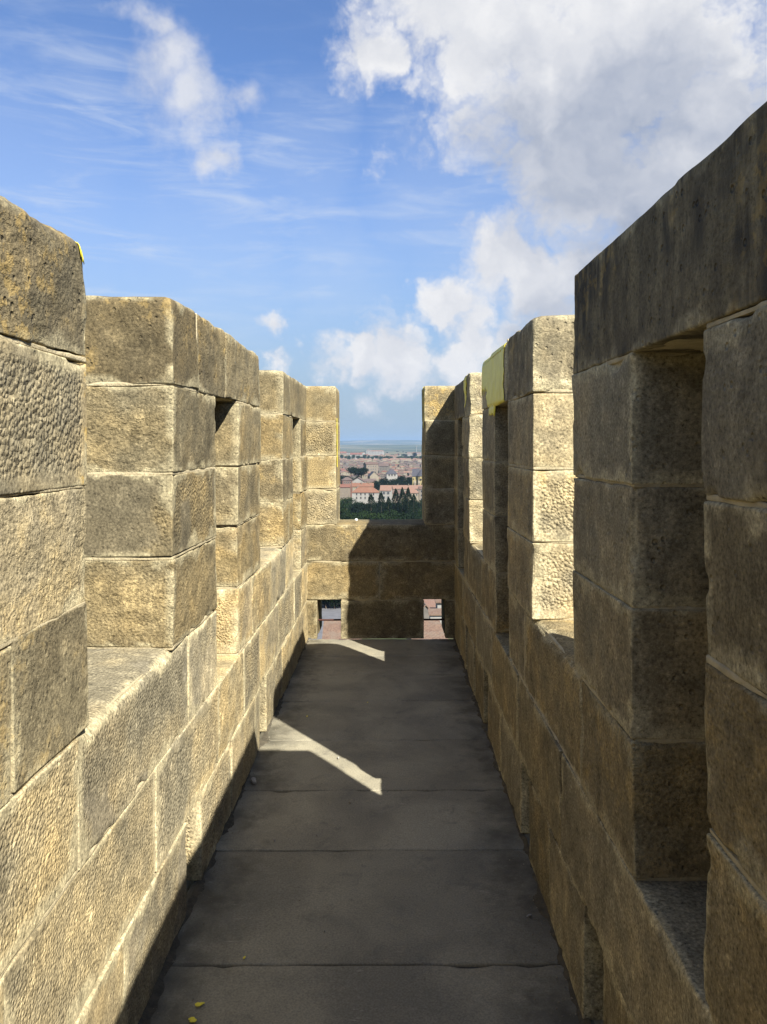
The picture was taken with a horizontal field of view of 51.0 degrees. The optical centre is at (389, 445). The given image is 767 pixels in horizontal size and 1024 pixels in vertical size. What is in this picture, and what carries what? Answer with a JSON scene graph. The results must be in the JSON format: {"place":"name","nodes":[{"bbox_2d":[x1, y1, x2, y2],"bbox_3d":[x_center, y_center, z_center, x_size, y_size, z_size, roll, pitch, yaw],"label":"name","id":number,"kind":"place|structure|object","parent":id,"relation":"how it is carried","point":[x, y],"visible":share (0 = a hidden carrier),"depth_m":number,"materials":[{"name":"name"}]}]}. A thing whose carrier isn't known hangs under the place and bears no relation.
{"place":"outdoors","nodes":[
{"label":"outdoors","id":0,"kind":"place"},
{"bbox_2d":[308,606,340,639],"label":"street","id":1,"kind":"structure","parent":0,"point":[330,613],"depth_m":188.92,"materials":[{"name":"grey asphalt"}]},
{"bbox_2d":[0,0,766,440],"label":"sky","id":2,"kind":"structure","parent":0,"point":[371,198],"materials":[{"name":"blue"}]},
{"bbox_2d":[340,440,452,638],"bbox_3d":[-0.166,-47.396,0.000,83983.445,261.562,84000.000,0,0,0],"label":"ground","id":3,"kind":"structure","parent":0,"point":[391,447],"depth_m":9376.39,"materials":[{"name":"grey"}]},
{"bbox_2d":[322,600,334,608],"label":"street tree","id":4,"kind":"object","parent":3,"relation":"on","point":[324,602],"visible":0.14,"depth_m":196.36,"materials":[{"name":"green plant"}]},
{"bbox_2d":[322,601,340,606],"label":"street tree","id":5,"kind":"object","parent":3,"relation":"on","point":[327,604],"depth_m":199.97,"materials":[{"name":"plant"}]},
{"bbox_2d":[322,621,342,639],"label":"house","id":6,"kind":"structure","parent":3,"relation":"on","point":[331,629],"depth_m":148.23,"materials":[{"name":"white paint"}]},
{"bbox_2d":[329,600,340,608],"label":"street tree","id":7,"kind":"object","parent":3,"relation":"on","point":[333,605],"visible":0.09,"depth_m":195.70,"materials":[{"name":"green plant"}]},
{"bbox_2d":[340,507,348,519],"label":"broadleaf tree","id":8,"kind":"object","parent":3,"relation":"on","point":[342,513],"visible":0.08,"depth_m":370.93,"materials":[{"name":"green plant"}]},
{"bbox_2d":[340,471,348,475],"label":"town house","id":9,"kind":"structure","parent":3,"relation":"on","point":[344,473],"depth_m":1250.39,"materials":[{"name":"beige paint"}]},
{"bbox_2d":[340,484,350,498],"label":"house","id":10,"kind":"structure","parent":3,"relation":"on","point":[344,490],"depth_m":770.00,"materials":[{"name":"beige paint"}]},
{"bbox_2d":[340,503,350,514],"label":"broadleaf tree","id":11,"kind":"object","parent":3,"relation":"on","point":[344,505],"visible":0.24,"depth_m":506.33,"materials":[{"name":"green plant"}]},
{"bbox_2d":[341,477,351,496],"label":"house","id":12,"kind":"structure","parent":3,"relation":"on","point":[346,480],"depth_m":800.31,"materials":[{"name":"brick"}]},
{"bbox_2d":[340,497,356,504],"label":"broadleaf tree","id":13,"kind":"object","parent":3,"relation":"on","point":[349,501],"visible":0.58,"depth_m":591.16,"materials":[{"name":"green plant"}]},
{"bbox_2d":[341,516,357,519],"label":"broadleaf tree","id":14,"kind":"object","parent":3,"relation":"on","point":[348,518],"visible":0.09,"depth_m":369.82,"materials":[{"name":"green plant"}]},
{"bbox_2d":[346,467,355,477],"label":"umbrella pine","id":15,"kind":"object","parent":3,"relation":"on","point":[350,470],"visible":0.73,"depth_m":1006.91,"materials":[{"name":"green plant"}]},
{"bbox_2d":[345,512,362,518],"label":"broadleaf tree","id":16,"kind":"object","parent":3,"relation":"on","point":[359,516],"visible":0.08,"depth_m":421.01,"materials":[{"name":"green plant"}]},
{"bbox_2d":[350,453,362,458],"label":"apartment block","id":17,"kind":"structure","parent":3,"relation":"on","point":[358,454],"depth_m":2951.19,"materials":[{"name":"white paint"}]},
{"bbox_2d":[348,502,366,517],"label":"broadleaf tree","id":18,"kind":"object","parent":3,"relation":"on","point":[356,508],"visible":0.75,"depth_m":514.49,"materials":[{"name":"green plant"}]},
{"bbox_2d":[352,477,365,482],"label":"house","id":19,"kind":"structure","parent":3,"relation":"on","point":[358,480],"depth_m":812.03,"materials":[{"name":"white paint"}]},
{"bbox_2d":[352,467,368,476],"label":"umbrella pine","id":20,"kind":"object","parent":3,"relation":"on","point":[361,471],"visible":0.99,"depth_m":901.95,"materials":[{"name":"green plant"}]},
{"bbox_2d":[352,481,373,491],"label":"house","id":21,"kind":"structure","parent":3,"relation":"on","point":[361,484],"depth_m":746.53,"materials":[{"name":"tile"}]},
{"bbox_2d":[351,486,378,503],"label":"house","id":22,"kind":"structure","parent":3,"relation":"on","point":[360,494],"depth_m":700.29,"materials":[{"name":"white paint"}]},
{"bbox_2d":[365,479,375,482],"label":"house","id":23,"kind":"structure","parent":3,"relation":"on","point":[370,480],"depth_m":881.65,"materials":[{"name":"tile"}]},
{"bbox_2d":[364,462,377,473],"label":"apartment block","id":24,"kind":"structure","parent":3,"relation":"on","point":[371,466],"depth_m":1250.98,"materials":[{"name":"beige paint"}]},
{"bbox_2d":[365,493,376,515],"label":"cypress tree","id":25,"kind":"object","parent":3,"relation":"on","point":[370,497],"visible":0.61,"depth_m":469.22,"materials":[{"name":"green plant"}]},
{"bbox_2d":[362,511,383,519],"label":"broadleaf tree","id":26,"kind":"object","parent":3,"relation":"on","point":[371,515],"visible":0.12,"depth_m":360.36,"materials":[{"name":"green plant"}]},
{"bbox_2d":[368,471,378,481],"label":"house","id":27,"kind":"structure","parent":3,"relation":"on","point":[372,475],"depth_m":980.37,"materials":[{"name":"beige paint"}]},
{"bbox_2d":[372,480,380,489],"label":"broadleaf tree","id":28,"kind":"object","parent":3,"relation":"on","point":[377,485],"visible":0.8,"depth_m":837.18,"materials":[{"name":"green plant"}]},
{"bbox_2d":[370,450,383,454],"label":"apartment block","id":29,"kind":"structure","parent":3,"relation":"on","point":[376,452],"depth_m":3900.00,"materials":[{"name":"white paint"}]},
{"bbox_2d":[375,491,385,514],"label":"cypress tree","id":30,"kind":"object","parent":3,"relation":"on","point":[381,498],"visible":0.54,"depth_m":479.34,"materials":[{"name":"green plant"}]},
{"bbox_2d":[378,478,388,489],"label":"broadleaf tree","id":31,"kind":"object","parent":3,"relation":"on","point":[384,481],"visible":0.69,"depth_m":847.91,"materials":[{"name":"green plant"}]},
{"bbox_2d":[379,463,389,472],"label":"apartment block","id":32,"kind":"structure","parent":3,"relation":"on","point":[383,466],"depth_m":1300.50,"materials":[{"name":"grey stone"}]},
{"bbox_2d":[379,485,392,502],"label":"house","id":33,"kind":"structure","parent":3,"relation":"on","point":[386,490],"depth_m":715.31,"materials":[{"name":"white paint"}]},
{"bbox_2d":[383,497,393,518],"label":"cypress tree","id":34,"kind":"object","parent":3,"relation":"on","point":[388,502],"visible":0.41,"depth_m":439.18,"materials":[{"name":"green plant"}]},
{"bbox_2d":[386,470,397,480],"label":"house","id":35,"kind":"structure","parent":3,"relation":"on","point":[391,474],"depth_m":1000.15,"materials":[{"name":"white paint"}]},
{"bbox_2d":[186,639,602,1023],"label":"rampart","id":36,"kind":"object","parent":3,"relation":"on","point":[189,883],"depth_m":3.16,"materials":[{"name":"beige stone"}]},
{"bbox_2d":[138,638,594,1023],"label":"walkway","id":37,"kind":"structure","parent":36,"relation":"on","point":[342,879],"depth_m":2.98,"materials":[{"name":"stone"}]},
{"bbox_2d":[0,196,307,1023],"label":"parapet wall","id":38,"kind":"structure","parent":37,"relation":"on","point":[152,548],"depth_m":2.44,"materials":[{"name":"stone"}]},
{"bbox_2d":[75,241,83,263],"bbox_3d":[-0.709,-0.441,1.841,0.019,0.047,0.039,0,0,-14],"label":"yellow foil","id":39,"kind":"object","parent":38,"relation":"on","point":[81,253],"visible":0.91,"depth_m":1.83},
{"bbox_2d":[188,1017,196,1021],"bbox_3d":[-0.547,1.596,2.234,0.023,0.004,0.019,0,0,-13],"label":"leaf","id":40,"kind":"object","parent":37,"relation":"on","point":[192,1019],"visible":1,"depth_m":2.23,"materials":[{"name":"plant"}]},
{"bbox_2d":[195,1002,204,1006],"bbox_3d":[-0.542,1.596,2.296,0.026,0.004,0.015,0,0,-39],"label":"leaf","id":41,"kind":"object","parent":37,"relation":"on","point":[198,1004],"visible":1,"depth_m":2.30,"materials":[{"name":"plant"}]},
{"bbox_2d":[251,777,256,783],"bbox_3d":[-0.645,1.588,3.814,0.025,0.020,0.063,0,0,-28],"label":"stone chip","id":42,"kind":"object","parent":37,"relation":"on","point":[253,780],"visible":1,"depth_m":3.80,"materials":[{"name":"grey stone"}]},
{"bbox_2d":[151,640,576,1023],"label":"grit","id":43,"kind":"object","parent":37,"relation":"on","point":[400,823],"visible":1,"depth_m":3.02,"materials":[{"name":"gravel"}]},
{"bbox_2d":[306,386,454,638],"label":"parapet wall","id":44,"kind":"structure","parent":37,"relation":"on","point":[381,579],"depth_m":6.64,"materials":[{"name":"stone"}]},
{"bbox_2d":[318,619,340,620],"bbox_3d":[-0.500,1.465,6.741,0.239,0.017,0.017,0,0,0],"label":"iron bar","id":45,"kind":"object","parent":44,"relation":"attached to","point":[329,619],"visible":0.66,"depth_m":6.74,"materials":[{"name":"metal"}]},
{"bbox_2d":[424,618,443,620],"bbox_3d":[0.372,1.462,6.741,0.219,0.017,0.017,0,0,0],"label":"iron bar","id":46,"kind":"object","parent":44,"relation":"attached to","point":[432,619],"visible":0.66,"depth_m":6.74,"materials":[{"name":"black metal"}]},
{"bbox_2d":[454,101,766,1023],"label":"parapet wall","id":47,"kind":"structure","parent":37,"relation":"on","point":[610,525],"depth_m":1.77,"materials":[{"name":"stone"}]},
{"bbox_2d":[464,377,466,407],"bbox_3d":[0.553,-0.381,5.662,0.054,0.234,0.169,0,0,0],"label":"yellow foil","id":48,"kind":"object","parent":47,"relation":"attached to","point":[465,383],"visible":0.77,"depth_m":5.67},
{"bbox_2d":[482,343,506,415],"bbox_3d":[0.696,-0.325,4.158,0.346,0.355,0.893,0,0,0],"label":"yellow foil","id":49,"kind":"object","parent":47,"relation":"on","point":[492,374],"visible":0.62,"depth_m":4.07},
{"bbox_2d":[391,488,400,516],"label":"cypress tree","id":50,"kind":"object","parent":3,"relation":"on","point":[394,497],"visible":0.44,"depth_m":454.23,"materials":[{"name":"green plant"}]},
{"bbox_2d":[392,490,400,502],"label":"house","id":51,"kind":"structure","parent":3,"relation":"on","point":[395,495],"depth_m":680.21,"materials":[{"name":"beige paint"}]},
{"bbox_2d":[394,480,403,484],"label":"broadleaf tree","id":52,"kind":"object","parent":3,"relation":"on","point":[399,482],"visible":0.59,"depth_m":833.10,"materials":[{"name":"green plant"}]},
{"bbox_2d":[396,487,406,516],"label":"cypress tree","id":53,"kind":"object","parent":3,"relation":"on","point":[402,495],"visible":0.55,"depth_m":449.07,"materials":[{"name":"green plant"}]},
{"bbox_2d":[397,476,406,481],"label":"broadleaf tree","id":54,"kind":"object","parent":3,"relation":"on","point":[402,478],"visible":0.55,"depth_m":877.47,"materials":[{"name":"green plant"}]},
{"bbox_2d":[392,484,421,498],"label":"house","id":55,"kind":"structure","parent":3,"relation":"on","point":[399,487],"depth_m":766.44,"materials":[{"name":"tile"}]},
{"bbox_2d":[402,487,413,512],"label":"cypress tree","id":56,"kind":"object","parent":3,"relation":"on","point":[407,496],"visible":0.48,"depth_m":449.39,"materials":[{"name":"green plant"}]},
{"bbox_2d":[405,477,411,484],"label":"broadleaf tree","id":57,"kind":"object","parent":3,"relation":"on","point":[408,479],"visible":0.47,"depth_m":886.62,"materials":[{"name":"green plant"}]},
{"bbox_2d":[405,489,418,501],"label":"house","id":58,"kind":"structure","parent":3,"relation":"on","point":[415,492],"depth_m":690.35,"materials":[{"name":"beige paint"}]},
{"bbox_2d":[407,493,418,514],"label":"cypress tree","id":59,"kind":"object","parent":3,"relation":"on","point":[414,498],"visible":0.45,"depth_m":439.36,"materials":[{"name":"green plant"}]},
{"bbox_2d":[412,469,421,484],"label":"church","id":60,"kind":"structure","parent":3,"relation":"on","point":[416,476],"depth_m":850.01,"materials":[{"name":"yellow paint"}]},
{"bbox_2d":[412,502,421,513],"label":"broadleaf tree","id":61,"kind":"object","parent":3,"relation":"on","point":[419,505],"visible":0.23,"depth_m":505.05,"materials":[{"name":"green plant"}]},
{"bbox_2d":[418,486,421,502],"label":"house","id":62,"kind":"structure","parent":3,"relation":"on","point":[420,492],"depth_m":655.00,"materials":[{"name":"beige paint"}]},
{"bbox_2d":[424,602,429,618],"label":"house","id":63,"kind":"structure","parent":3,"relation":"on","point":[426,614],"depth_m":172.02,"materials":[{"name":"grey stone"}]},
{"bbox_2d":[423,599,435,607],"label":"house","id":64,"kind":"structure","parent":3,"relation":"on","point":[430,603],"depth_m":198.31,"materials":[{"name":"pink paint"}]},
{"bbox_2d":[428,608,441,622],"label":"house","id":65,"kind":"structure","parent":3,"relation":"on","point":[434,613],"depth_m":164.41,"materials":[{"name":"white paint"}]},
{"bbox_2d":[424,620,447,638],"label":"house","id":66,"kind":"structure","parent":3,"relation":"on","point":[433,629],"depth_m":135.65,"materials":[{"name":"pink paint"}]},
{"bbox_2d":[435,599,440,607],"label":"house","id":67,"kind":"structure","parent":3,"relation":"on","point":[438,603],"depth_m":184.00,"materials":[{"name":"white paint"}]}
]}

